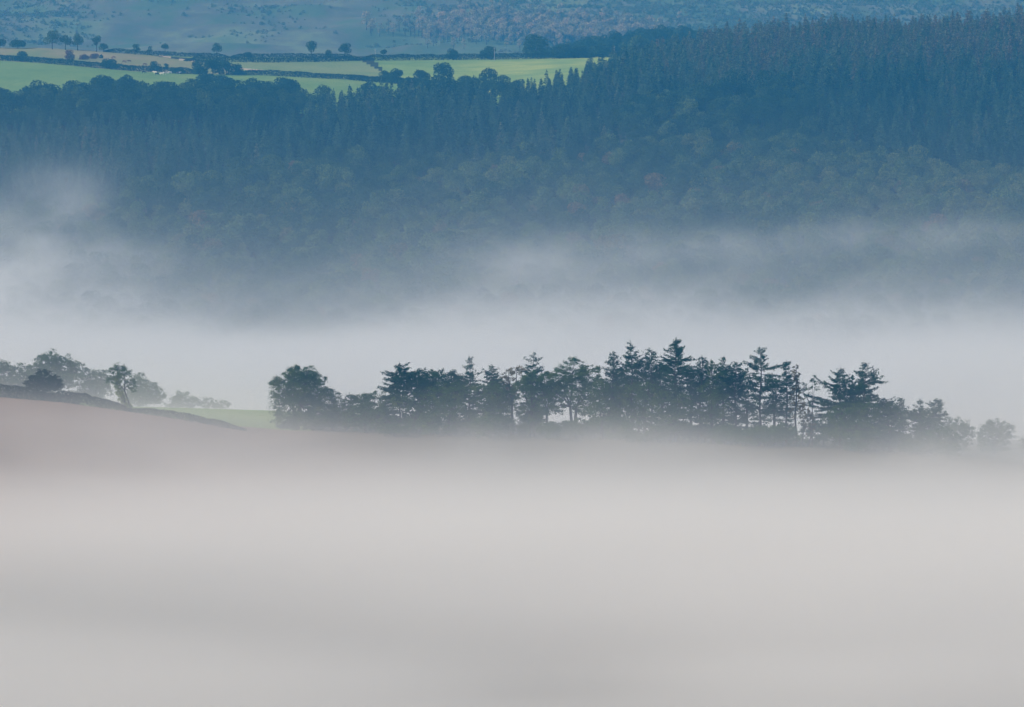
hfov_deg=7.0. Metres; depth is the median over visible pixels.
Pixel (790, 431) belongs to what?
shrub
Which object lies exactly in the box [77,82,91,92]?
broadleaf tree
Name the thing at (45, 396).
hedge
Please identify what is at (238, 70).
hedgerow tree
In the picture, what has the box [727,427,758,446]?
shrub
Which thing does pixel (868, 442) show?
shrub
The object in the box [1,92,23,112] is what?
broadleaf tree
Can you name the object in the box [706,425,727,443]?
shrub
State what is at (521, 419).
shrub
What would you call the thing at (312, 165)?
broadleaf tree
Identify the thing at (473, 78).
conifer tree
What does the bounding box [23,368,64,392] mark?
broadleaf tree
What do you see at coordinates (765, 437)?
shrub
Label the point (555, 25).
birch tree
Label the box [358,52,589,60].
hedge
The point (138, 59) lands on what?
rough meadow
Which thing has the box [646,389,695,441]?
broadleaf tree
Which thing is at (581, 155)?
broadleaf tree
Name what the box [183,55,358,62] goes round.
hedge
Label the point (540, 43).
hedgerow tree
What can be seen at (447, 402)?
broadleaf tree
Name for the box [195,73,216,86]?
hedgerow tree
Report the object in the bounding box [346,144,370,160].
broadleaf tree
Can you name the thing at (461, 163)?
broadleaf tree
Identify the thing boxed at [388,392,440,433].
broadleaf tree
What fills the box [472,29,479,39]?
birch tree
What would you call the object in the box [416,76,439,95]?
hedgerow tree
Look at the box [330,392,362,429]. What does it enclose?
broadleaf tree
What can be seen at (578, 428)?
shrub
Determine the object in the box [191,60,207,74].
hedgerow tree
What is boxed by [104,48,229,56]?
hedge
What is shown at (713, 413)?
broadleaf tree
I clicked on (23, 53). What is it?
hedgerow tree
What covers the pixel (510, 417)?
shrub
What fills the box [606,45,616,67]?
conifer tree
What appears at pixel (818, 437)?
shrub
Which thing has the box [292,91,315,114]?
broadleaf tree
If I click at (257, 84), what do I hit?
broadleaf tree
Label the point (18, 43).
hedgerow tree
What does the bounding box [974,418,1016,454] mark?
broadleaf tree
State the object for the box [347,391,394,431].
broadleaf tree
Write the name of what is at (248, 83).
hedgerow tree
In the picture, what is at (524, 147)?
broadleaf tree
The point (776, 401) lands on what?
broadleaf tree
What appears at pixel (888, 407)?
broadleaf tree
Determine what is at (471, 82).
conifer tree
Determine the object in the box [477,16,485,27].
birch tree
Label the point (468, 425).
shrub
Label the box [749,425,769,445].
shrub
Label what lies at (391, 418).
shrub
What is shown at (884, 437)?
shrub
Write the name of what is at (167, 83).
hedgerow tree
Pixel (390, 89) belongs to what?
conifer tree
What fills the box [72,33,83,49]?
hedgerow tree
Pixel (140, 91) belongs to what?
broadleaf tree
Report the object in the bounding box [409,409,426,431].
shrub
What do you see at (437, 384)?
conifer tree
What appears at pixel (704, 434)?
shrub
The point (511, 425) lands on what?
shrub
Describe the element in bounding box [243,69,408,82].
hedge
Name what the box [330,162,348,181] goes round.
broadleaf tree
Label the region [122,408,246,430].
hedge
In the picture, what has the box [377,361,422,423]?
conifer tree
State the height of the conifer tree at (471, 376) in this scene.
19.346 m
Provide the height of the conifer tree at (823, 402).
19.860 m
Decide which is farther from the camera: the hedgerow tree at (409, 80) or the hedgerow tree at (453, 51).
the hedgerow tree at (453, 51)
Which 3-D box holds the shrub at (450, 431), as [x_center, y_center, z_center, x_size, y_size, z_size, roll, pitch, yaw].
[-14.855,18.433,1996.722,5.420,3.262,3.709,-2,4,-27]
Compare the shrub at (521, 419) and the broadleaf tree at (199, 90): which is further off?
the broadleaf tree at (199, 90)
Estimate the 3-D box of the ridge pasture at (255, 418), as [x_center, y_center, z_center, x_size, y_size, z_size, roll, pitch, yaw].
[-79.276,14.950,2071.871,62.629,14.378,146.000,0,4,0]
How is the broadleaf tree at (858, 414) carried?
on the ground
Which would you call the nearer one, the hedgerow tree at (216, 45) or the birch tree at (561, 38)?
the hedgerow tree at (216, 45)
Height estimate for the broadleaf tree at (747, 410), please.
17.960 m
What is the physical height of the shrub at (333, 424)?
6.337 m
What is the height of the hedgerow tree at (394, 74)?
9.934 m
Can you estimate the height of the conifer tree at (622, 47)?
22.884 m
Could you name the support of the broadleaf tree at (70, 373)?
on the ground
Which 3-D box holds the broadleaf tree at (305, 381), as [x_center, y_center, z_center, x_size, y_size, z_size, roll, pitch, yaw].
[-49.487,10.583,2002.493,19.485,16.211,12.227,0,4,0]
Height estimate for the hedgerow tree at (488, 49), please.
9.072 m
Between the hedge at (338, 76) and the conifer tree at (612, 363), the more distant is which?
the hedge at (338, 76)
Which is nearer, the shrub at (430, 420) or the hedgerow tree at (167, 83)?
the shrub at (430, 420)
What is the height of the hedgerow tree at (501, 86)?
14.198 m
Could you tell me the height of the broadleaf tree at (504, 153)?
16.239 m
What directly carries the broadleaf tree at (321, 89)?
on the pasture at (311, 84)
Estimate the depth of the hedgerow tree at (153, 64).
5381.81 m
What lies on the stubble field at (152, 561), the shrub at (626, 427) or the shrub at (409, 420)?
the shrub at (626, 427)
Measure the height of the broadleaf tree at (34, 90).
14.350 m
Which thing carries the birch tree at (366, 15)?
on the moor
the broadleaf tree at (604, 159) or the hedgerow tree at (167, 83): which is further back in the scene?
the hedgerow tree at (167, 83)
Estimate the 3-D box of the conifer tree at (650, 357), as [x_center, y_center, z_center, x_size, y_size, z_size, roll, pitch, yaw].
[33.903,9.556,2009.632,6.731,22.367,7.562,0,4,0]
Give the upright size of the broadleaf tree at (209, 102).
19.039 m
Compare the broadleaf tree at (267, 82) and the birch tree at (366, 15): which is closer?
the broadleaf tree at (267, 82)
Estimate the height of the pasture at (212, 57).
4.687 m
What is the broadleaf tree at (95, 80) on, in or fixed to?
on the ground
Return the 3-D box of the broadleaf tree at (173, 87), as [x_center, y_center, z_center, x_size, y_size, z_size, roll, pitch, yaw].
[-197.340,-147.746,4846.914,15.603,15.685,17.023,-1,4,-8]
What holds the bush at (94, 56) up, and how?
on the rough meadow
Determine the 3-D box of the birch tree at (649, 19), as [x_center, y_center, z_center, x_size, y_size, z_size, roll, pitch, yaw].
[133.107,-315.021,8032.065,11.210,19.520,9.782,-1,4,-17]
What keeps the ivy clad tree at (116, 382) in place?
on the ridge pasture at (255, 418)
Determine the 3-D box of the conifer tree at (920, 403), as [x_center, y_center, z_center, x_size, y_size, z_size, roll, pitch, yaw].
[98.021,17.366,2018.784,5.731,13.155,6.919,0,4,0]
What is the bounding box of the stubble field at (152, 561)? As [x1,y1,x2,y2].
[0,397,1023,706]
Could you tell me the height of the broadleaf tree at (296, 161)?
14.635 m
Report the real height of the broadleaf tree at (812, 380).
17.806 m
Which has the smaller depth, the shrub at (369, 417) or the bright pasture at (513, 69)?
the shrub at (369, 417)
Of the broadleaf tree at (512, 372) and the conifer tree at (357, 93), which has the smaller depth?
the broadleaf tree at (512, 372)
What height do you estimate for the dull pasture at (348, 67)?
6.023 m
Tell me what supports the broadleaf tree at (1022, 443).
on the ground
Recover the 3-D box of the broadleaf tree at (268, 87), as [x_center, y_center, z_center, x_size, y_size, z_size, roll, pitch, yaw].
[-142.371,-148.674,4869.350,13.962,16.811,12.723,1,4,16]
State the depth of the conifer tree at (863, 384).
2003.78 m
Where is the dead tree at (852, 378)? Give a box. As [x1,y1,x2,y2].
[847,372,855,441]
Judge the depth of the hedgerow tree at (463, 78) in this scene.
5102.70 m
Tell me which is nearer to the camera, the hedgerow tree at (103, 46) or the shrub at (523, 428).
the shrub at (523, 428)
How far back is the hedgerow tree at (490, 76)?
5053.21 m
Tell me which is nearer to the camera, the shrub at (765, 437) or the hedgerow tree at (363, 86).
the shrub at (765, 437)
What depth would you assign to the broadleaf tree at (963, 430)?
2034.36 m
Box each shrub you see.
[308,408,354,430]
[340,401,389,432]
[370,415,401,431]
[401,414,420,433]
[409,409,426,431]
[415,410,444,434]
[440,424,460,435]
[442,417,468,432]
[458,418,487,435]
[469,411,510,438]
[485,414,516,434]
[498,418,517,435]
[514,422,534,436]
[517,413,545,432]
[535,422,562,439]
[543,420,566,435]
[559,423,580,437]
[561,417,603,438]
[591,413,618,439]
[604,421,625,439]
[615,421,637,440]
[645,422,671,441]
[662,421,697,441]
[682,424,713,441]
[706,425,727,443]
[709,422,733,443]
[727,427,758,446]
[745,425,786,445]
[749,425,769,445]
[759,421,805,445]
[800,419,841,446]
[851,433,877,448]
[860,423,894,450]
[872,429,912,451]
[897,438,932,454]
[912,424,963,455]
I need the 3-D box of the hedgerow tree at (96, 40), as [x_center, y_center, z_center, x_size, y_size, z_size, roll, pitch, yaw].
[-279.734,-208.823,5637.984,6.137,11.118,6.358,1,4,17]
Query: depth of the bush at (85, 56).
5512.34 m
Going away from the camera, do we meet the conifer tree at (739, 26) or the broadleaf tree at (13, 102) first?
the broadleaf tree at (13, 102)
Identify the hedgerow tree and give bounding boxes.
[0,39,5,45]
[9,39,25,48]
[15,51,27,58]
[19,85,39,94]
[43,30,59,48]
[59,35,71,49]
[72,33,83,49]
[92,35,100,51]
[93,75,114,88]
[99,43,107,51]
[101,58,116,67]
[113,74,141,88]
[149,61,160,70]
[159,80,176,88]
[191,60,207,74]
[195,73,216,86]
[204,58,221,73]
[211,75,234,88]
[212,43,221,51]
[217,60,234,74]
[231,64,246,74]
[237,77,264,91]
[273,77,300,92]
[306,41,316,56]
[338,43,351,53]
[358,81,380,99]
[378,70,389,76]
[385,68,403,83]
[397,76,421,94]
[412,69,430,82]
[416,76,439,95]
[433,62,454,86]
[447,48,458,58]
[457,75,471,85]
[467,77,485,97]
[478,67,497,91]
[480,46,495,58]
[490,75,512,97]
[507,79,527,94]
[522,34,548,56]
[550,44,575,57]
[568,45,586,57]
[586,44,611,57]
[627,35,650,52]
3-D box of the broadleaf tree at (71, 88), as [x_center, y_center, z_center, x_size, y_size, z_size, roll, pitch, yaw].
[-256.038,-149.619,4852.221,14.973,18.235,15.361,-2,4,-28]
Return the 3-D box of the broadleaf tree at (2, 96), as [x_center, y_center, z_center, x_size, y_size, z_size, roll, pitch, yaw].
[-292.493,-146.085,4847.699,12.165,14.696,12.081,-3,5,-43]
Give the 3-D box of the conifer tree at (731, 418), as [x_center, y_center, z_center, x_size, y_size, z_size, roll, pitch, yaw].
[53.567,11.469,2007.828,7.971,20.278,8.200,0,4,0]
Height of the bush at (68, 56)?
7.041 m
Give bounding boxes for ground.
[0,48,1023,462]
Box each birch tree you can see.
[361,11,371,29]
[366,19,374,35]
[418,21,424,37]
[421,19,428,36]
[435,11,444,21]
[464,23,470,32]
[468,2,476,12]
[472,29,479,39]
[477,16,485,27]
[497,21,507,34]
[514,10,521,21]
[538,14,546,24]
[551,21,560,39]
[555,32,562,43]
[567,27,575,37]
[619,17,628,28]
[646,15,655,28]
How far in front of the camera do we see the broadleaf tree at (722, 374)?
2013.00 m
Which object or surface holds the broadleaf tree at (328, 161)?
on the ground
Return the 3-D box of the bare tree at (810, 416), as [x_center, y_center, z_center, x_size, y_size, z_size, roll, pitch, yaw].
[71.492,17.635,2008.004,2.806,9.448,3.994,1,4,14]
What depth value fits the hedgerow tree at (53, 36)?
5636.47 m
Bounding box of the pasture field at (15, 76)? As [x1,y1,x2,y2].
[0,61,246,112]
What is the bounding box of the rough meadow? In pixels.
[0,48,234,74]
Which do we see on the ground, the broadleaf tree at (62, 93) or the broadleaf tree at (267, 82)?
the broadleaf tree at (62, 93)
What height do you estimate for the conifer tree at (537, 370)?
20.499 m
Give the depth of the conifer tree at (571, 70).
4891.68 m
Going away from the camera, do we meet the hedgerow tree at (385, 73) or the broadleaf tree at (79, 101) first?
the broadleaf tree at (79, 101)
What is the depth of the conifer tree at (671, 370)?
2001.44 m
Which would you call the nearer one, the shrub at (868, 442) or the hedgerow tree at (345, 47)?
the shrub at (868, 442)
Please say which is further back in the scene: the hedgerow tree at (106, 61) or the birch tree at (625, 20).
the birch tree at (625, 20)
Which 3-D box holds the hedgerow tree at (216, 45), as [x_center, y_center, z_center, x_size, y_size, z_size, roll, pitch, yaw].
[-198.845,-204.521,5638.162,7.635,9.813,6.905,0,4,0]
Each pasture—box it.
[80,399,310,430]
[143,54,355,58]
[200,58,381,78]
[247,75,427,113]
[374,57,617,109]
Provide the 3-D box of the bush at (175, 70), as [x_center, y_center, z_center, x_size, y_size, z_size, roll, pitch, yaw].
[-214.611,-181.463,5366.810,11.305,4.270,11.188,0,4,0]
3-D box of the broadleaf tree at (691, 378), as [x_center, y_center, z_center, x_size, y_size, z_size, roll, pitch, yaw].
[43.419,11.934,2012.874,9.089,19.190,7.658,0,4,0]
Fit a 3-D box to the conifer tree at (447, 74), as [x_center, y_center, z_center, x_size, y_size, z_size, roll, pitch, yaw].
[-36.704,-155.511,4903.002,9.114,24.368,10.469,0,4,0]
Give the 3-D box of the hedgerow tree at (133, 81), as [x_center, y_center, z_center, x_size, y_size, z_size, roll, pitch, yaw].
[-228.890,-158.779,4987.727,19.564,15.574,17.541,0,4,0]
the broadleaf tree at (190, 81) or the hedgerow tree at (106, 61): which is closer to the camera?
the broadleaf tree at (190, 81)
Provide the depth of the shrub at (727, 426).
1998.10 m
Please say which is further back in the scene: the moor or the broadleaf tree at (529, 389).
the moor
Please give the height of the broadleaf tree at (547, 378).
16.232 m
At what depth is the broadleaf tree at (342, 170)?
4562.04 m
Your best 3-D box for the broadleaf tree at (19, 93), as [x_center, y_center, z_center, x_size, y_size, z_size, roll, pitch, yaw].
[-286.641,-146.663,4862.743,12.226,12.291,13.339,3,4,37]
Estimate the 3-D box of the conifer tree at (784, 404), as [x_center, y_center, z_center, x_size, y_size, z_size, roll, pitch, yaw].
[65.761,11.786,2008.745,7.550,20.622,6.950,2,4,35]
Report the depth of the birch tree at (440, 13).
8113.52 m
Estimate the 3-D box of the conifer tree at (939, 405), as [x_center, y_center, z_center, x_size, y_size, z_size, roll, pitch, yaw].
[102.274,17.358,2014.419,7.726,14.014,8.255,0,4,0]
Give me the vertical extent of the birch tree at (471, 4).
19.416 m
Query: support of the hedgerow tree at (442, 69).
on the bright pasture at (513, 69)
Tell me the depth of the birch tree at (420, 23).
8055.11 m
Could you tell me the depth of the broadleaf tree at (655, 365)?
2010.45 m
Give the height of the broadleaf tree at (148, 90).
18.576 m
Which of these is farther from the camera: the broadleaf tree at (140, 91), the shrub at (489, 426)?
the broadleaf tree at (140, 91)
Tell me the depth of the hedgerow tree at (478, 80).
4971.93 m
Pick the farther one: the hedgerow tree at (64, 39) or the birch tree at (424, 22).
the birch tree at (424, 22)
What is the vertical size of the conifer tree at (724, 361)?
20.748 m
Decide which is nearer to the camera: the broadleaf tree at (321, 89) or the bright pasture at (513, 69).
the broadleaf tree at (321, 89)
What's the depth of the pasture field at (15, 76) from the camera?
5317.33 m
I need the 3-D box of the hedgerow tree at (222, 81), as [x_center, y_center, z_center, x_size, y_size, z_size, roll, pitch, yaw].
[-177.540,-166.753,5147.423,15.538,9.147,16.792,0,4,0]
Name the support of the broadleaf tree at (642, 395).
on the ground
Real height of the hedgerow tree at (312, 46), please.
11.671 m
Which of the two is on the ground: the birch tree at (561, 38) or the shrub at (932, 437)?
the shrub at (932, 437)
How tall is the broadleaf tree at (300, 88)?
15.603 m
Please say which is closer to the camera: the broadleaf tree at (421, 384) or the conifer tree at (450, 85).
the broadleaf tree at (421, 384)
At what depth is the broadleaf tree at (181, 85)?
4867.86 m
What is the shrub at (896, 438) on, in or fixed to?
on the ground
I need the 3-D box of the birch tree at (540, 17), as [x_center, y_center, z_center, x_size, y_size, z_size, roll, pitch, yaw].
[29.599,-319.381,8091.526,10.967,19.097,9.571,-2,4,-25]
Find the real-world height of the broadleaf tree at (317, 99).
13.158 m
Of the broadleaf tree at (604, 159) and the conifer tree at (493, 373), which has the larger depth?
the broadleaf tree at (604, 159)
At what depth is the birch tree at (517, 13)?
8118.71 m
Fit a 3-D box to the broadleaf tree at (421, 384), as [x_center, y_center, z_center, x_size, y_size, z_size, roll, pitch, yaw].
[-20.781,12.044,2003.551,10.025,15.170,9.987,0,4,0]
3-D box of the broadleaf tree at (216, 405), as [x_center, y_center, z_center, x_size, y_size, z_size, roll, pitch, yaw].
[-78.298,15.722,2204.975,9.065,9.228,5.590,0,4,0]
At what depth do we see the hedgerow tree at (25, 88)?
4949.88 m
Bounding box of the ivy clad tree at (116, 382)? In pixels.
[104,363,137,407]
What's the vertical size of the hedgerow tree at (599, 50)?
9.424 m
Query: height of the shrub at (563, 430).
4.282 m
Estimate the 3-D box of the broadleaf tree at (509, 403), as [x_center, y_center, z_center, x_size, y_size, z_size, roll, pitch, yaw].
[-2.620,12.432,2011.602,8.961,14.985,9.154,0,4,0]
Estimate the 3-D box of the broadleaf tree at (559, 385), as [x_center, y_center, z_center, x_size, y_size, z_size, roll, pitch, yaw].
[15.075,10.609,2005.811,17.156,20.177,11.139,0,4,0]
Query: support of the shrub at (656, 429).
on the stubble field at (152, 561)
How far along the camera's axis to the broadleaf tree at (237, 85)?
4897.68 m
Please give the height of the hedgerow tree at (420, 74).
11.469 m
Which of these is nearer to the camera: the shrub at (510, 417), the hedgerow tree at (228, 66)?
the shrub at (510, 417)
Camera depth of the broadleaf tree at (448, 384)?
2006.80 m
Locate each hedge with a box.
[0,55,197,73]
[0,384,129,411]
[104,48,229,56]
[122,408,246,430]
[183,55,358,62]
[230,53,359,58]
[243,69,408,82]
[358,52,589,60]
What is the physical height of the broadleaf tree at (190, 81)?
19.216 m
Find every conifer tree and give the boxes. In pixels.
[346,84,353,109]
[355,87,359,102]
[363,84,371,100]
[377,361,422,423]
[388,81,394,96]
[409,367,432,411]
[425,369,450,430]
[443,369,462,428]
[445,75,454,97]
[446,68,452,95]
[450,356,483,434]
[467,79,474,103]
[469,75,477,95]
[480,365,507,434]
[516,352,550,435]
[541,69,548,89]
[566,67,573,87]
[601,351,623,437]
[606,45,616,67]
[617,340,651,429]
[618,42,625,58]
[641,347,664,436]
[651,338,702,441]
[685,357,718,441]
[702,360,723,424]
[714,357,735,423]
[719,359,751,443]
[734,18,742,33]
[741,347,790,444]
[770,360,797,445]
[803,368,865,448]
[844,362,894,450]
[867,396,900,450]
[892,397,912,434]
[910,399,923,452]
[925,398,951,452]
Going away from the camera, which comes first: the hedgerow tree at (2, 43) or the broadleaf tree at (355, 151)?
the broadleaf tree at (355, 151)
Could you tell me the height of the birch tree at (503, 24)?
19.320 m
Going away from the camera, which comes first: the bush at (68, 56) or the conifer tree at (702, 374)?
the conifer tree at (702, 374)
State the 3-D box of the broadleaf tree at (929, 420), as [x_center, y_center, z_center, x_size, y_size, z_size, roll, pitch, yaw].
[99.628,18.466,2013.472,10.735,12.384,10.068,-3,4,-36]
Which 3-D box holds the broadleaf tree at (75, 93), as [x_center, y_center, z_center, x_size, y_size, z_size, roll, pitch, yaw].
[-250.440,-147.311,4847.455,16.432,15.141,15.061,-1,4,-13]
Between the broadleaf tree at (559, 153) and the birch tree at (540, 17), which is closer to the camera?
the broadleaf tree at (559, 153)
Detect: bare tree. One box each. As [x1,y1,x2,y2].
[788,364,805,445]
[798,402,807,445]
[805,408,815,446]
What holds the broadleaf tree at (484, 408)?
on the ground
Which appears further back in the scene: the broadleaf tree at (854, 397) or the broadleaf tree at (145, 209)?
the broadleaf tree at (145, 209)
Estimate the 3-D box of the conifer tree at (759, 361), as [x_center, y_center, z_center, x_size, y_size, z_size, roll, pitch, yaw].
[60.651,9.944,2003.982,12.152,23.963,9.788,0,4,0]
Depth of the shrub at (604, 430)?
2003.91 m
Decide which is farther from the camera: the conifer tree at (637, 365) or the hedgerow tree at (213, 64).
the hedgerow tree at (213, 64)
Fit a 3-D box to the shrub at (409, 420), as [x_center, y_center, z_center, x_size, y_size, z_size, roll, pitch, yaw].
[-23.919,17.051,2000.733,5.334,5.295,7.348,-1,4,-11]
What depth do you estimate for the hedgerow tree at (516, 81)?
4922.21 m
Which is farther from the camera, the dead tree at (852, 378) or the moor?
the moor
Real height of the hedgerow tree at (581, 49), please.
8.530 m
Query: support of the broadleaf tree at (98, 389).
on the ridge pasture at (255, 418)
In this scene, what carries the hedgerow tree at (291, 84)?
on the pasture at (311, 84)
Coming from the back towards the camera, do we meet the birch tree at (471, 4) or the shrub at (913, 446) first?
the birch tree at (471, 4)
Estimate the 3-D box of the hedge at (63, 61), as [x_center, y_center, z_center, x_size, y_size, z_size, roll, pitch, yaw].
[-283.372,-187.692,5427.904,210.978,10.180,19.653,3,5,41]
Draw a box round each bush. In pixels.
[64,50,74,59]
[79,54,89,59]
[89,53,98,58]
[169,67,185,73]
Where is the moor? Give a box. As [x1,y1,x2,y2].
[0,0,1023,57]
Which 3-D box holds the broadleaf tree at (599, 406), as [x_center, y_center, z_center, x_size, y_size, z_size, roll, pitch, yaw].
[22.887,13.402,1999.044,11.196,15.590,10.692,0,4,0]
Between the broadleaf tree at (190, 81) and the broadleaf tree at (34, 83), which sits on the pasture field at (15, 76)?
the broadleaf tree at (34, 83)
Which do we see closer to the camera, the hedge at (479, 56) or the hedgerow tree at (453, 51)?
the hedge at (479, 56)
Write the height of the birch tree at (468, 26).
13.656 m
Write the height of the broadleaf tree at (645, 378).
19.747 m
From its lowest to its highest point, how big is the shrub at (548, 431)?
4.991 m
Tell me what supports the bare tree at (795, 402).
on the ground
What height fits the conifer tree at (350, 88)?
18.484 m
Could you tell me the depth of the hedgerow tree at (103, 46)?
5637.00 m
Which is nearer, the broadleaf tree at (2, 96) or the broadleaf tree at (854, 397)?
the broadleaf tree at (854, 397)
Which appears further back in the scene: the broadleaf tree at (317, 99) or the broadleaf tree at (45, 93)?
the broadleaf tree at (317, 99)
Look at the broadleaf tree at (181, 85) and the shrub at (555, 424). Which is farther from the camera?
the broadleaf tree at (181, 85)
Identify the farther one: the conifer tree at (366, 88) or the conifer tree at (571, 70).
the conifer tree at (571, 70)
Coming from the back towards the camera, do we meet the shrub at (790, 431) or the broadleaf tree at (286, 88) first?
the broadleaf tree at (286, 88)
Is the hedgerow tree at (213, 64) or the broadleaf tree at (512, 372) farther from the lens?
the hedgerow tree at (213, 64)
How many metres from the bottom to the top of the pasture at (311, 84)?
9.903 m
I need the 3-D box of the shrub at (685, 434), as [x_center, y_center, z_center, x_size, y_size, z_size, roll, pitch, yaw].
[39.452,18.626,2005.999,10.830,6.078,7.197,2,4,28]
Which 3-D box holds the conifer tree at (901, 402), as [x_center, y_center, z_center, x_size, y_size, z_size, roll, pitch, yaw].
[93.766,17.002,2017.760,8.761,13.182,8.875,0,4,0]
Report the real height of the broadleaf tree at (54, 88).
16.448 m
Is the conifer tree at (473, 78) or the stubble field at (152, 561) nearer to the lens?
the stubble field at (152, 561)
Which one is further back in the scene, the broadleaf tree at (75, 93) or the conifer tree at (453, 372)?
the broadleaf tree at (75, 93)
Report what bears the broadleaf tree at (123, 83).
on the ground
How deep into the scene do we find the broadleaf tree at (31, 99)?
4833.60 m
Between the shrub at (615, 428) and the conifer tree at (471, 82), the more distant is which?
the conifer tree at (471, 82)
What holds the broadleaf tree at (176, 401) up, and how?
on the ground
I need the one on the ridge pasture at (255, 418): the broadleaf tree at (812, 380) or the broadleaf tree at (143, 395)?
the broadleaf tree at (143, 395)
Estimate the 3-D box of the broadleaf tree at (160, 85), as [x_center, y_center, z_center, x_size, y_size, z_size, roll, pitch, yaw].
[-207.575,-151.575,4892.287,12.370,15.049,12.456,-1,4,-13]
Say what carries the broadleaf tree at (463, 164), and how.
on the ground
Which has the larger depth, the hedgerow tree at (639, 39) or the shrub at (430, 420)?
the hedgerow tree at (639, 39)
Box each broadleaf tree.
[0,89,13,101]
[0,359,31,390]
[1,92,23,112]
[13,91,23,109]
[22,92,44,109]
[23,80,45,99]
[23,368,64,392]
[25,348,84,392]
[26,89,42,103]
[31,87,54,106]
[40,83,61,103]
[54,88,71,105]
[62,80,90,93]
[63,80,80,98]
[67,86,92,110]
[72,367,113,399]
[76,98,95,110]
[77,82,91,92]
[88,77,106,100]
[105,80,131,96]
[120,372,166,406]
[129,198,146,221]
[134,83,151,98]
[142,84,161,100]
[152,81,165,87]
[159,85,182,97]
[162,389,202,407]
[176,82,191,90]
[180,78,199,91]
[194,88,211,100]
[196,91,218,114]
[199,396,231,408]
[230,80,246,91]
[248,80,266,91]
[260,81,278,95]
[261,84,276,93]
[266,364,344,429]
[279,87,290,95]
[290,160,303,172]
[291,87,307,112]
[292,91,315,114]
[298,158,321,181]
[312,84,334,104]
[314,93,326,107]
[317,158,333,175]
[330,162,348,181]
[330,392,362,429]
[332,166,352,182]
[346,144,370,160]
[347,154,373,169]
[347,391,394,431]
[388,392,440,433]
[404,372,445,432]
[424,381,474,434]
[437,373,471,433]
[457,160,467,171]
[458,161,472,184]
[461,378,511,432]
[491,374,517,434]
[497,149,522,163]
[499,365,527,434]
[509,371,557,436]
[516,141,535,155]
[525,147,545,161]
[533,371,559,422]
[541,357,609,437]
[551,147,570,165]
[577,153,586,164]
[585,377,628,439]
[602,151,612,165]
[604,369,639,416]
[614,380,662,435]
[628,360,660,438]
[646,362,679,439]
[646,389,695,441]
[679,365,705,440]
[689,377,733,443]
[715,370,738,421]
[734,372,763,437]
[758,373,790,444]
[793,375,819,446]
[820,402,888,441]
[840,382,866,416]
[871,401,913,451]
[903,405,950,453]
[943,415,978,453]
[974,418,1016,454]
[1018,436,1023,450]
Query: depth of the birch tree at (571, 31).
7883.61 m
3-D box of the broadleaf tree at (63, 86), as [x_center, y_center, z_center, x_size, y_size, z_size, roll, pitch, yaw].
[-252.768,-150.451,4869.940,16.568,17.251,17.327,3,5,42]
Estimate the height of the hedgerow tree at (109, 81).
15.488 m
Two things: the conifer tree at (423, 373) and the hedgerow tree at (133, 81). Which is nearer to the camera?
the conifer tree at (423, 373)
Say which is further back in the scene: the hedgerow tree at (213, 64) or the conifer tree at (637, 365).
the hedgerow tree at (213, 64)
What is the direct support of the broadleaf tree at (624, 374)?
on the ground
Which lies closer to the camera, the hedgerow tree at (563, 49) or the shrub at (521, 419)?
the shrub at (521, 419)
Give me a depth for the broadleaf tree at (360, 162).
4600.56 m

